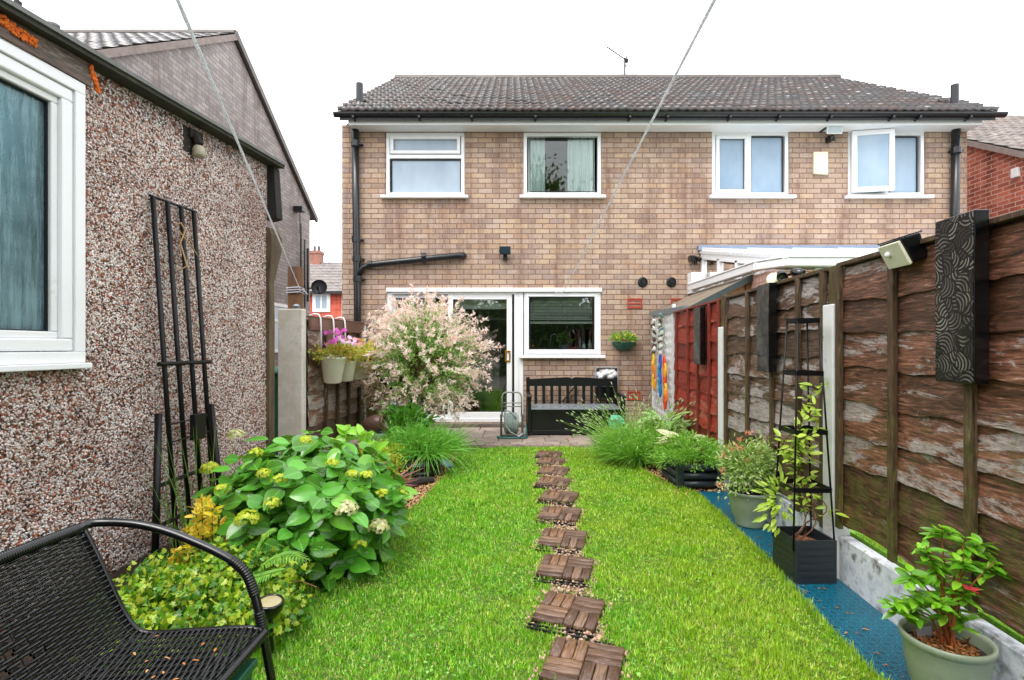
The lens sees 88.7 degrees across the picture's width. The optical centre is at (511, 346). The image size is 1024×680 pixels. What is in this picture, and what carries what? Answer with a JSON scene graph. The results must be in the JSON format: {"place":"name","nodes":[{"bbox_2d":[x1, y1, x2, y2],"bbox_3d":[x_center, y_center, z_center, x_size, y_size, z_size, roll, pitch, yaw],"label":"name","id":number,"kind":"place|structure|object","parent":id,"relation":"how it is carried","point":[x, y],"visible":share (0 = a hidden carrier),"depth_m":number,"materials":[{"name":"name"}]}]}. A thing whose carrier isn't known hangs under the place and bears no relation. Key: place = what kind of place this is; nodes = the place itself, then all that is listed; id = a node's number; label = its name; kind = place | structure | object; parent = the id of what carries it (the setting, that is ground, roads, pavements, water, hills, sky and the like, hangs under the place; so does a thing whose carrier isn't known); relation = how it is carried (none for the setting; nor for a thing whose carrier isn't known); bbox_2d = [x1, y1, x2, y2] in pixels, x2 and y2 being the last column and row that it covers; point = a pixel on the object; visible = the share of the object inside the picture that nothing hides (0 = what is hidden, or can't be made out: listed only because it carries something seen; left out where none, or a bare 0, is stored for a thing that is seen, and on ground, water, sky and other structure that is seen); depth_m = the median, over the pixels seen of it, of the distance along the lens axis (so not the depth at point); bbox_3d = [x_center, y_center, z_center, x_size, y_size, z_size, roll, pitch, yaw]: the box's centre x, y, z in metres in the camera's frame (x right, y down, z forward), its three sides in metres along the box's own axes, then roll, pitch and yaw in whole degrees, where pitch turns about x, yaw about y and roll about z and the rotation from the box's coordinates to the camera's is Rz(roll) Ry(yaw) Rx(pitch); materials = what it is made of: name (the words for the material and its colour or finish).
{"place":"outdoors","nodes":[
{"label":"outdoors","id":0,"kind":"place"},
{"bbox_2d":[310,246,341,318],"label":"terraced house","id":1,"kind":"structure","parent":0,"point":[329,300],"depth_m":26.39,"materials":[{"name":"red brick"}]},
{"bbox_2d":[312,294,329,311],"bbox_3d":[-9.447,-2.213,25.970,0.873,0.973,0.059,0,0,0],"label":"window","id":2,"kind":"structure","parent":1,"relation":"in","point":[320,302],"depth_m":25.94,"materials":[{"name":"white plastic"}]},
{"bbox_2d":[0,449,725,679],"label":"garden soil","id":3,"kind":"structure","parent":0,"point":[113,575],"depth_m":2.86,"materials":[{"name":"brown soil"}]},
{"bbox_2d":[148,194,220,564],"bbox_3d":[-2.104,0.169,3.332,0.288,2.236,0.844,0,0,0],"label":"metal trellis","id":4,"kind":"object","parent":3,"relation":"on","point":[211,432],"visible":0.69,"depth_m":3.37,"materials":[{"name":"black metal"}]},
{"bbox_2d":[190,413,205,440],"bbox_3d":[-2.091,0.530,3.489,0.040,0.170,0.110,0,0,4],"label":"solar box","id":5,"kind":"object","parent":4,"relation":"attached to","point":[198,423],"visible":1,"depth_m":3.46,"materials":[{"name":"black plastic"}]},
{"bbox_2d":[59,533,316,672],"bbox_3d":[-1.403,1.103,2.413,0.957,0.454,1.039,0,0,-20],"label":"ivy mound","id":6,"kind":"object","parent":3,"relation":"on","point":[189,580],"visible":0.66,"depth_m":2.23,"materials":[{"name":"green plant"}]},
{"bbox_2d":[161,493,238,589],"bbox_3d":[-1.500,0.953,2.579,0.335,0.494,0.341,0,0,0],"label":"golden spirea","id":7,"kind":"object","parent":6,"relation":"on","point":[202,529],"visible":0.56,"depth_m":2.50,"materials":[{"name":"yellow plant"}]},
{"bbox_2d":[252,528,309,583],"bbox_3d":[-1.090,0.942,2.330,0.389,0.190,0.208,0,0,32],"label":"fern","id":8,"kind":"object","parent":6,"relation":"on","point":[265,573],"visible":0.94,"depth_m":2.33,"materials":[{"name":"green plant"}]},
{"bbox_2d":[136,422,371,571],"bbox_3d":[-1.474,0.866,2.955,1.545,0.928,0.962,0,0,23],"label":"tall grass tuft","id":9,"kind":"object","parent":3,"relation":"on","point":[184,521],"visible":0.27,"depth_m":3.05,"materials":[{"name":"green plant"}]},
{"bbox_2d":[188,424,418,591],"bbox_3d":[-1.285,0.900,3.162,1.364,0.846,1.390,0,0,0],"label":"hydrangea","id":10,"kind":"object","parent":3,"relation":"on","point":[328,503],"visible":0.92,"depth_m":2.80,"materials":[{"name":"green plant"}]},
{"bbox_2d":[378,400,440,435],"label":"leafy perennial","id":11,"kind":"object","parent":3,"relation":"on","point":[396,411],"visible":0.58,"depth_m":5.96,"materials":[{"name":"green plant"}]},
{"bbox_2d":[398,455,440,477],"bbox_3d":[-0.930,1.190,5.280,0.460,0.180,0.460,0,0,0],"label":"black tub","id":12,"kind":"object","parent":3,"relation":"on","point":[430,472],"visible":0.46,"depth_m":5.11,"materials":[{"name":"plastic"}]},
{"bbox_2d":[351,282,503,423],"bbox_3d":[-1.030,0.264,6.462,1.924,2.096,1.643,0,0,0],"label":"pink willow","id":13,"kind":"object","parent":3,"relation":"on","point":[406,335],"visible":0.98,"depth_m":6.17,"materials":[{"name":"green plant"}]},
{"bbox_2d":[368,407,487,479],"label":"ornamental grass","id":14,"kind":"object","parent":3,"relation":"on","point":[428,442],"depth_m":5.35,"materials":[{"name":"green plant"}]},
{"bbox_2d":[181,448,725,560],"bbox_3d":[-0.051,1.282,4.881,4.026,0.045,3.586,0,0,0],"label":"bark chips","id":15,"kind":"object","parent":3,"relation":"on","point":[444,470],"visible":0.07,"depth_m":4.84,"materials":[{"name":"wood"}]},
{"bbox_2d":[371,431,386,464],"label":"stone block","id":16,"kind":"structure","parent":15,"relation":"on","point":[381,432],"depth_m":5.61,"materials":[{"name":"stone"}]},
{"bbox_2d":[363,414,388,431],"bbox_3d":[-1.488,0.830,5.700,0.255,0.200,0.190,0,0,8],"label":"stoneware jug","id":17,"kind":"object","parent":16,"relation":"on","point":[369,425],"visible":0.91,"depth_m":5.63,"materials":[{"name":"ceramic"}]},
{"bbox_2d":[357,434,412,475],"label":"golden shrub","id":18,"kind":"object","parent":15,"relation":"on","point":[393,456],"visible":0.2,"depth_m":4.74,"materials":[{"name":"yellow plant"}]},
{"bbox_2d":[556,382,697,470],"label":"ornamental grass","id":19,"kind":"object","parent":3,"relation":"on","point":[628,445],"depth_m":5.61,"materials":[{"name":"green plant"}]},
{"bbox_2d":[637,408,691,435],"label":"hosta","id":20,"kind":"object","parent":3,"relation":"on","point":[676,417],"visible":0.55,"depth_m":5.86,"materials":[{"name":"green plant"}]},
{"bbox_2d":[661,453,723,489],"bbox_3d":[1.679,1.163,4.922,0.429,0.235,0.524,0,0,0],"label":"slatted planter","id":21,"kind":"object","parent":3,"relation":"on","point":[678,476],"visible":0.66,"depth_m":4.67,"materials":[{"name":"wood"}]},
{"bbox_2d":[648,429,724,472],"bbox_3d":[1.572,0.939,4.751,0.699,0.398,0.700,0,0,0],"label":"wallflower clump","id":22,"kind":"object","parent":21,"relation":"in","point":[708,452],"visible":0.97,"depth_m":4.70,"materials":[{"name":"green plant"}]},
{"bbox_2d":[718,327,724,488],"bbox_3d":[1.941,0.565,4.774,0.096,1.490,0.105,0,0,4],"label":"concrete post","id":23,"kind":"object","parent":3,"relation":"on","point":[720,383],"visible":0.27,"depth_m":4.73,"materials":[{"name":"white paint"}]},
{"bbox_2d":[673,299,720,452],"bbox_3d":[2.006,0.375,5.745,0.077,1.640,1.835,0,0,4],"label":"wooden fence","id":24,"kind":"object","parent":23,"relation":"attached to","point":[697,383],"visible":0.66,"depth_m":5.53,"materials":[{"name":"red wood"}]},
{"bbox_2d":[694,307,704,364],"bbox_3d":[1.909,-0.110,5.340,0.054,0.580,0.231,0,0,4],"label":"wall art","id":25,"kind":"object","parent":24,"relation":"attached to","point":[699,335],"depth_m":5.24,"materials":[{"name":"black metal"}]},
{"bbox_2d":[725,466,822,532],"bbox_3d":[1.887,1.167,3.844,0.060,0.286,1.755,0,0,4],"label":"gravel board","id":26,"kind":"object","parent":3,"relation":"on","point":[786,502],"visible":0.09,"depth_m":3.50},
{"bbox_2d":[697,491,910,679],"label":"path mat","id":27,"kind":"object","parent":3,"relation":"on","point":[883,637],"visible":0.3,"depth_m":2.46,"materials":[{"name":"blue rubber"}]},
{"bbox_2d":[727,485,772,528],"bbox_3d":[1.695,1.142,3.730,0.307,0.250,0.307,0,0,0],"label":"plant pot","id":28,"kind":"object","parent":27,"relation":"on","point":[744,507],"visible":0.63,"depth_m":3.63,"materials":[{"name":"plastic"}]},
{"bbox_2d":[713,429,779,504],"bbox_3d":[1.642,0.855,3.722,0.431,0.536,0.516,0,0,0],"label":"variegated shrub","id":29,"kind":"object","parent":28,"relation":"in","point":[762,458],"visible":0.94,"depth_m":3.66,"materials":[{"name":"green plant"}]},
{"bbox_2d":[773,526,836,583],"bbox_3d":[1.622,1.152,2.916,0.233,0.230,0.245,0,0,0],"label":"square planter","id":30,"kind":"object","parent":27,"relation":"on","point":[809,561],"visible":0.91,"depth_m":2.80,"materials":[{"name":"plastic"}]},
{"bbox_2d":[751,381,848,539],"bbox_3d":[1.576,0.646,2.913,0.422,0.907,0.336,0,0,0],"label":"climbing plant","id":31,"kind":"object","parent":30,"relation":"in","point":[787,455],"visible":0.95,"depth_m":2.91,"materials":[{"name":"green plant"}]},
{"bbox_2d":[772,318,834,550],"bbox_3d":[1.623,0.469,2.928,0.234,1.258,0.234,0,0,0],"label":"garden obelisk","id":32,"kind":"object","parent":30,"relation":"in","point":[793,430],"visible":0.94,"depth_m":2.86,"materials":[{"name":"black metal"}]},
{"bbox_2d":[898,616,998,679],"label":"plant pot","id":33,"kind":"object","parent":27,"relation":"on","point":[924,661],"visible":0.83,"depth_m":1.79,"materials":[{"name":"plastic"}]},
{"bbox_2d":[908,629,979,656],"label":"pot mulch","id":34,"kind":"object","parent":33,"relation":"in","point":[970,652],"visible":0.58,"depth_m":1.84,"materials":[{"name":"brown wood"}]},
{"bbox_2d":[876,524,1012,649],"bbox_3d":[1.534,0.847,1.848,0.440,0.433,0.219,0,0,0],"label":"pieris shrub","id":35,"kind":"object","parent":33,"relation":"in","point":[937,601],"visible":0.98,"depth_m":1.84,"materials":[{"name":"green plant"}]},
{"bbox_2d":[823,304,849,579],"bbox_3d":[1.807,0.537,2.920,0.096,1.545,0.105,0,0,4],"label":"concrete post","id":36,"kind":"object","parent":3,"relation":"on","point":[829,342],"visible":0.33,"depth_m":2.89,"materials":[{"name":"white paint"}]},
{"bbox_2d":[723,268,828,527],"bbox_3d":[1.868,0.292,3.843,0.077,1.485,1.750,0,0,4],"label":"wooden fence","id":37,"kind":"object","parent":36,"relation":"attached to","point":[752,398],"visible":0.59,"depth_m":3.60,"materials":[{"name":"brown wood"}]},
{"bbox_2d":[757,282,776,371],"bbox_3d":[1.789,-0.133,3.685,0.054,0.615,0.211,0,0,4],"label":"wall art","id":38,"kind":"object","parent":37,"relation":"attached to","point":[766,327],"depth_m":3.60,"materials":[{"name":"black metal"}]},
{"bbox_2d":[829,265,843,304],"bbox_3d":[1.804,-0.344,2.913,0.040,0.213,0.083,0,0,4],"label":"post extension","id":39,"kind":"object","parent":36,"relation":"on","point":[831,284],"visible":0.32,"depth_m":2.92,"materials":[{"name":"wood"}]},
{"bbox_2d":[835,209,1023,636],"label":"wooden fence","id":40,"kind":"object","parent":36,"relation":"attached to","point":[917,445],"visible":0.81,"depth_m":2.20,"materials":[{"name":"brown wood"}]},
{"bbox_2d":[877,230,927,268],"bbox_3d":[1.701,-0.419,2.289,0.117,0.142,0.171,0,0,6],"label":"security light","id":41,"kind":"object","parent":40,"relation":"attached to","point":[905,250],"visible":1,"depth_m":2.22,"materials":[{"name":"white plastic"}]},
{"bbox_2d":[935,209,988,384],"bbox_3d":[1.663,-0.176,1.941,0.054,0.618,0.188,0,0,4],"label":"wall art","id":42,"kind":"object","parent":40,"relation":"attached to","point":[962,298],"depth_m":1.90,"materials":[{"name":"black metal"}]},
{"bbox_2d":[840,535,1023,679],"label":"gravel board","id":43,"kind":"object","parent":3,"relation":"on","point":[868,575],"visible":0.53,"depth_m":2.48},
{"bbox_2d":[329,427,645,448],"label":"patio","id":44,"kind":"structure","parent":0,"point":[487,436],"depth_m":7.08,"materials":[{"name":"grey stone"}]},
{"bbox_2d":[357,326,365,440],"bbox_3d":[-1.998,0.515,6.972,0.095,1.590,0.075,0,0,4],"label":"concrete post","id":45,"kind":"object","parent":44,"relation":"on","point":[364,409],"visible":0.2,"depth_m":6.93,"materials":[{"name":"white paint"}]},
{"bbox_2d":[306,316,363,448],"bbox_3d":[-2.057,0.419,6.170,0.095,1.484,1.524,0,0,4],"label":"wooden fence","id":46,"kind":"object","parent":45,"relation":"attached to","point":[331,406],"visible":0.52,"depth_m":5.79,"materials":[{"name":"brown wood"}]},
{"bbox_2d":[309,313,346,383],"bbox_3d":[-1.942,0.015,5.543,0.372,0.747,0.271,0,0,-25],"label":"hanging pot","id":47,"kind":"object","parent":46,"relation":"hanging from","point":[332,369],"visible":0.84,"depth_m":5.50,"materials":[{"name":"beige plastic"}]},
{"bbox_2d":[307,328,360,363],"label":"potted flowers","id":48,"kind":"object","parent":47,"relation":"in","point":[346,349],"visible":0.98,"depth_m":5.51,"materials":[{"name":"green plant"}]},
{"bbox_2d":[323,315,356,381],"bbox_3d":[-1.919,0.015,5.873,0.372,0.747,0.271,0,0,-25],"label":"hanging pot","id":49,"kind":"object","parent":46,"relation":"hanging from","point":[348,371],"visible":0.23,"depth_m":5.84,"materials":[{"name":"beige plastic"}]},
{"bbox_2d":[325,335,372,361],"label":"potted flowers","id":50,"kind":"object","parent":49,"relation":"in","point":[362,352],"visible":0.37,"depth_m":5.89,"materials":[{"name":"pink plant"}]},
{"bbox_2d":[335,317,366,379],"bbox_3d":[-1.895,0.015,6.203,0.372,0.747,0.271,0,0,-25],"label":"hanging pot","id":51,"kind":"object","parent":46,"relation":"hanging from","point":[358,375],"visible":0.27,"depth_m":6.17,"materials":[{"name":"beige plastic"}]},
{"bbox_2d":[346,337,384,375],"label":"potted flowers","id":52,"kind":"object","parent":51,"relation":"in","point":[360,343],"visible":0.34,"depth_m":6.16,"materials":[{"name":"yellow plant"}]},
{"bbox_2d":[356,340,388,441],"bbox_3d":[-1.864,0.525,7.143,0.439,1.508,1.297,0,0,0],"label":"fence creeper","id":53,"kind":"object","parent":46,"relation":"attached to","point":[370,405],"visible":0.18,"depth_m":6.95,"materials":[{"name":"green plant"}]},
{"bbox_2d":[500,392,523,437],"bbox_3d":[-0.003,0.940,7.270,0.325,0.620,0.365,0,0,0],"label":"hose reel","id":54,"kind":"object","parent":44,"relation":"on","point":[511,421],"visible":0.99,"depth_m":7.20,"materials":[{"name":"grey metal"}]},
{"bbox_2d":[526,377,625,435],"bbox_3d":[0.905,0.854,7.655,1.392,0.792,0.650,0,0,0],"label":"storage bench","id":55,"kind":"object","parent":44,"relation":"on","point":[543,417],"visible":0.92,"depth_m":7.42,"materials":[{"name":"black plastic"}]},
{"bbox_2d":[652,304,675,428],"bbox_3d":[2.135,0.365,7.410,0.050,1.830,1.384,0,0,4],"label":"lattice screen","id":56,"kind":"object","parent":44,"relation":"on","point":[668,323],"visible":0.32,"depth_m":7.13,"materials":[{"name":"white plastic"}]},
{"bbox_2d":[663,355,667,410],"bbox_3d":[2.042,0.481,6.970,0.040,0.743,0.214,0,0,4],"label":"hanging ornament","id":57,"kind":"object","parent":56,"relation":"hanging from","point":[665,398],"visible":1,"depth_m":6.95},
{"bbox_2d":[13,0,1023,261],"label":"sky","id":58,"kind":"structure","parent":0,"point":[308,58],"materials":[{"name":"white"}]},
{"bbox_2d":[251,445,892,679],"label":"lawn","id":59,"kind":"structure","parent":0,"point":[480,599],"depth_m":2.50,"materials":[{"name":"green plant"}]},
{"bbox_2d":[0,518,275,679],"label":"woven bench","id":60,"kind":"object","parent":59,"relation":"on","point":[130,630],"visible":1,"depth_m":1.53,"materials":[{"name":"black wicker"}]},
{"bbox_2d":[140,658,257,679],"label":"green planter box","id":61,"kind":"object","parent":59,"relation":"on","point":[245,671],"visible":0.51,"depth_m":1.56,"materials":[{"name":"plastic"}]},
{"bbox_2d":[260,593,283,653],"bbox_3d":[-0.991,1.172,2.150,0.105,0.277,0.105,0,0,0],"label":"ground lamp","id":62,"kind":"object","parent":59,"relation":"on","point":[272,604],"visible":0.77,"depth_m":2.15,"materials":[{"name":"black plastic"}]},
{"bbox_2d":[535,457,564,466],"bbox_3d":[0.439,1.264,5.776,0.315,0.028,0.425,1,1,10],"label":"stepping tile","id":63,"kind":"object","parent":59,"relation":"on","point":[549,461],"visible":0.91,"depth_m":5.73,"materials":[{"name":"brown wood"}]},
{"bbox_2d":[533,476,571,489],"bbox_3d":[0.396,1.264,4.896,0.315,0.028,0.425,0,0,15],"label":"stepping tile","id":64,"kind":"object","parent":59,"relation":"on","point":[552,482],"visible":0.98,"depth_m":4.83,"materials":[{"name":"brown wood"}]},
{"bbox_2d":[535,466,569,476],"bbox_3d":[0.431,1.264,5.336,0.315,0.027,0.425,0,1,13],"label":"stepping tile","id":65,"kind":"object","parent":59,"relation":"on","point":[553,470],"visible":0.91,"depth_m":5.30,"materials":[{"name":"brown wood"}]},
{"bbox_2d":[537,490,578,505],"bbox_3d":[0.404,1.264,4.416,0.315,0.028,0.425,-1,-1,17],"label":"stepping tile","id":66,"kind":"object","parent":59,"relation":"on","point":[554,496],"visible":0.98,"depth_m":4.35,"materials":[{"name":"brown wood"}]},
{"bbox_2d":[536,505,581,525],"bbox_3d":[0.370,1.264,3.956,0.315,0.028,0.425,0,0,14],"label":"stepping tile","id":67,"kind":"object","parent":59,"relation":"on","point":[560,514],"visible":0.98,"depth_m":3.90,"materials":[{"name":"brown wood"}]},
{"bbox_2d":[535,527,589,554],"bbox_3d":[0.344,1.264,3.446,0.315,0.028,0.425,0,1,13],"label":"stepping tile","id":68,"kind":"object","parent":59,"relation":"on","point":[549,537],"visible":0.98,"depth_m":3.40,"materials":[{"name":"brown wood"}]},
{"bbox_2d":[533,553,594,587],"bbox_3d":[0.314,1.264,2.996,0.315,0.028,0.425,0,0,14],"label":"stepping tile","id":69,"kind":"object","parent":59,"relation":"on","point":[550,566],"visible":0.99,"depth_m":2.94,"materials":[{"name":"brown wood"}]},
{"bbox_2d":[526,590,605,639],"bbox_3d":[0.282,1.264,2.505,0.315,0.028,0.425,1,0,20],"label":"stepping tile","id":70,"kind":"object","parent":59,"relation":"on","point":[571,611],"visible":0.99,"depth_m":2.46,"materials":[{"name":"brown wood"}]},
{"bbox_2d":[525,453,631,679],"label":"path pebbles","id":71,"kind":"object","parent":59,"relation":"on","point":[597,635],"visible":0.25,"depth_m":2.78,"materials":[{"name":"beige gravel"}]},
{"bbox_2d":[539,634,627,679],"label":"stepping tile","id":72,"kind":"object","parent":59,"relation":"on","point":[600,661],"visible":0.98,"depth_m":2.09,"materials":[{"name":"brown wood"}]},
{"bbox_2d":[333,74,1008,427],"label":"brick house","id":73,"kind":"structure","parent":0,"point":[436,195],"depth_m":8.20,"materials":[{"name":"brick"}]},
{"bbox_2d":[380,133,467,198],"bbox_3d":[-1.365,-2.836,8.205,1.365,1.043,0.160,0,0,0],"label":"window","id":74,"kind":"structure","parent":73,"relation":"in","point":[418,165],"depth_m":8.24,"materials":[{"name":"white plastic"}]},
{"bbox_2d":[387,292,522,421],"bbox_3d":[-0.889,0.142,8.262,2.133,2.075,0.115,0,0,0],"label":"patio door","id":75,"kind":"structure","parent":73,"relation":"in","point":[514,299],"depth_m":8.22,"materials":[{"name":"white plastic"}]},
{"bbox_2d":[457,300,506,308],"bbox_3d":[-0.476,-0.706,8.390,0.826,0.208,0.060,0,0,0],"label":"roller blind","id":76,"kind":"object","parent":73,"relation":"attached to","point":[483,304],"visible":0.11,"depth_m":8.37,"materials":[{"name":"fabric"}]},
{"bbox_2d":[473,356,500,411],"bbox_3d":[-0.451,0.670,9.410,0.480,1.020,0.480,0,0,0],"label":"dining chair","id":77,"kind":"object","parent":73,"relation":"on","point":[494,372],"visible":0.61,"depth_m":9.17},
{"bbox_2d":[528,138,544,192],"bbox_3d":[0.389,-2.826,8.330,0.274,0.982,0.064,0,0,0],"label":"curtain","id":78,"kind":"object","parent":73,"relation":"hanging from","point":[536,165],"visible":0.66,"depth_m":8.33,"materials":[{"name":"white fabric"}]},
{"bbox_2d":[530,298,591,323],"bbox_3d":[0.779,-0.574,8.329,0.987,0.417,0.041,0,0,0],"label":"venetian blind","id":79,"kind":"object","parent":73,"relation":"attached to","point":[584,300],"visible":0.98,"depth_m":8.32,"materials":[{"name":"plastic"}]},
{"bbox_2d":[519,292,605,357],"bbox_3d":[0.782,-0.360,8.205,1.340,1.074,0.160,0,0,0],"label":"window","id":80,"kind":"structure","parent":73,"relation":"in","point":[596,353],"depth_m":8.20,"materials":[{"name":"white plastic"}]},
{"bbox_2d":[520,133,605,198],"bbox_3d":[0.789,-2.836,8.205,1.340,1.043,0.160,0,0,0],"label":"window","id":81,"kind":"structure","parent":73,"relation":"in","point":[525,195],"depth_m":8.21,"materials":[{"name":"white plastic"}]},
{"bbox_2d":[568,138,594,192],"bbox_3d":[1.098,-2.826,8.330,0.431,0.982,0.064,0,0,0],"label":"curtain","id":82,"kind":"object","parent":73,"relation":"hanging from","point":[580,165],"visible":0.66,"depth_m":8.33,"materials":[{"name":"white fabric"}]},
{"bbox_2d":[594,367,617,397],"bbox_3d":[1.448,0.545,8.083,0.353,0.470,0.195,0,0,0],"label":"clear box","id":83,"kind":"object","parent":73,"relation":"attached to","point":[607,372],"visible":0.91,"depth_m":8.02,"materials":[{"name":"grey plastic"}]},
{"bbox_2d":[612,342,635,350],"bbox_3d":[1.747,-0.005,8.100,0.386,0.137,0.193,0,0,0],"label":"wall basket","id":84,"kind":"object","parent":73,"relation":"attached to","point":[625,346],"depth_m":8.08,"materials":[{"name":"green plastic"}]},
{"bbox_2d":[606,330,638,344],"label":"basket flowers","id":85,"kind":"object","parent":84,"relation":"in","point":[625,335],"visible":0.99,"depth_m":8.04,"materials":[{"name":"green plant"}]},
{"bbox_2d":[564,0,715,290],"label":"washing line","id":86,"kind":"object","parent":73,"relation":"attached to","point":[684,57],"visible":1,"depth_m":1.94,"materials":[{"name":"white plastic"}]},
{"bbox_2d":[709,132,795,198],"bbox_3d":[3.746,-2.842,8.205,1.333,1.055,0.160,0,0,0],"label":"window","id":87,"kind":"structure","parent":73,"relation":"in","point":[745,165],"depth_m":8.24,"materials":[{"name":"white plastic"}]},
{"bbox_2d":[813,152,827,174],"bbox_3d":[4.810,-2.858,8.171,0.219,0.356,0.055,0,0,0],"label":"alarm box","id":88,"kind":"object","parent":73,"relation":"attached to","point":[820,163],"visible":1,"depth_m":8.15,"materials":[{"name":"beige plastic"}]},
{"bbox_2d":[820,126,842,142],"bbox_3d":[4.927,-3.295,8.083,0.249,0.270,0.231,0,0,0],"label":"floodlight","id":89,"kind":"object","parent":73,"relation":"attached to","point":[833,130],"visible":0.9,"depth_m":8.00,"materials":[{"name":"white plastic"}]},
{"bbox_2d":[844,132,933,198],"bbox_3d":[5.878,-2.842,8.205,1.352,1.055,0.160,0,0,0],"label":"window","id":90,"kind":"structure","parent":73,"relation":"in","point":[909,146],"depth_m":8.24,"materials":[{"name":"white plastic"}]},
{"bbox_2d":[850,529,1023,644],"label":"grass","id":91,"kind":"structure","parent":0,"point":[996,623],"depth_m":2.16,"materials":[{"name":"green plant"}]},
{"bbox_2d":[967,115,1023,218],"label":"red brick house","id":92,"kind":"structure","parent":0,"point":[995,151],"depth_m":9.48,"materials":[{"name":"brown brick"}]},
{"label":"ground","id":93,"kind":"structure","parent":0,"visible":0},
{"bbox_2d":[0,0,285,631],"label":"garage","id":94,"kind":"structure","parent":93,"relation":"on","point":[93,154],"depth_m":2.97,"materials":[{"name":"stone"}]},
{"bbox_2d":[0,37,91,371],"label":"window","id":95,"kind":"structure","parent":94,"relation":"in","point":[42,107],"depth_m":2.59,"materials":[{"name":"white plastic"}]},
{"bbox_2d":[183,124,205,158],"bbox_3d":[-2.203,-1.422,3.665,0.121,0.195,0.190,0,0,0],"label":"bulkhead lamp","id":96,"kind":"object","parent":94,"relation":"attached to","point":[193,138],"visible":1,"depth_m":3.63,"materials":[{"name":"plastic"}]},
{"bbox_2d":[61,29,317,365],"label":"grey brick house","id":97,"kind":"structure","parent":93,"relation":"on","point":[169,61],"depth_m":10.12,"materials":[{"name":"brick"}]},
{"bbox_2d":[274,303,287,352],"bbox_3d":[-5.393,-0.435,12.250,0.050,1.130,1.000,0,0,0],"label":"window","id":98,"kind":"structure","parent":97,"relation":"in","point":[277,306],"depth_m":12.01,"materials":[{"name":"white plastic"}]},
{"bbox_2d":[275,366,277,455],"bbox_3d":[-2.470,0.736,5.969,0.513,1.089,0.738,0,0,0],"label":"wheelie bin","id":99,"kind":"object","parent":93,"relation":"on","point":[276,402],"depth_m":5.70,"materials":[{"name":"black plastic"}]},
{"bbox_2d":[278,304,305,455],"bbox_3d":[-2.243,0.436,5.345,0.255,1.747,0.090,0,0,0],"label":"concrete slab post","id":100,"kind":"object","parent":93,"relation":"on","point":[291,369],"visible":0.74,"depth_m":5.30,"materials":[{"name":"grey concrete"}]},
{"bbox_2d":[286,266,307,308],"bbox_3d":[-2.441,0.197,5.995,0.247,2.226,0.141,0,0,0],"label":"timber post","id":101,"kind":"object","parent":93,"relation":"on","point":[295,293],"visible":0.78,"depth_m":5.95,"materials":[{"name":"brown wood"}]},
{"bbox_2d":[176,0,299,288],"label":"washing line","id":102,"kind":"object","parent":101,"relation":"attached to","point":[186,21],"visible":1,"depth_m":1.70,"materials":[{"name":"white plastic"}]},
{"bbox_2d":[650,274,753,315],"bbox_3d":[2.506,0.129,7.155,0.969,2.102,1.937,0,0,0],"label":"lean to","id":103,"kind":"object","parent":93,"relation":"on","point":[711,293],"visible":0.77,"depth_m":6.52,"materials":[{"name":"wood"}]},
{"bbox_2d":[687,245,879,293],"bbox_3d":[4.659,-0.135,6.896,3.882,2.890,2.598,0,0,0],"label":"conservatory","id":104,"kind":"object","parent":93,"relation":"on","point":[761,263],"visible":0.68,"depth_m":6.59,"materials":[{"name":"white plastic"}]},
{"bbox_2d":[766,268,805,282],"bbox_3d":[2.886,-0.715,5.514,0.356,0.230,0.216,0,0,0],"label":"twin spotlight","id":105,"kind":"object","parent":104,"relation":"attached to","point":[779,275],"visible":0.73,"depth_m":5.47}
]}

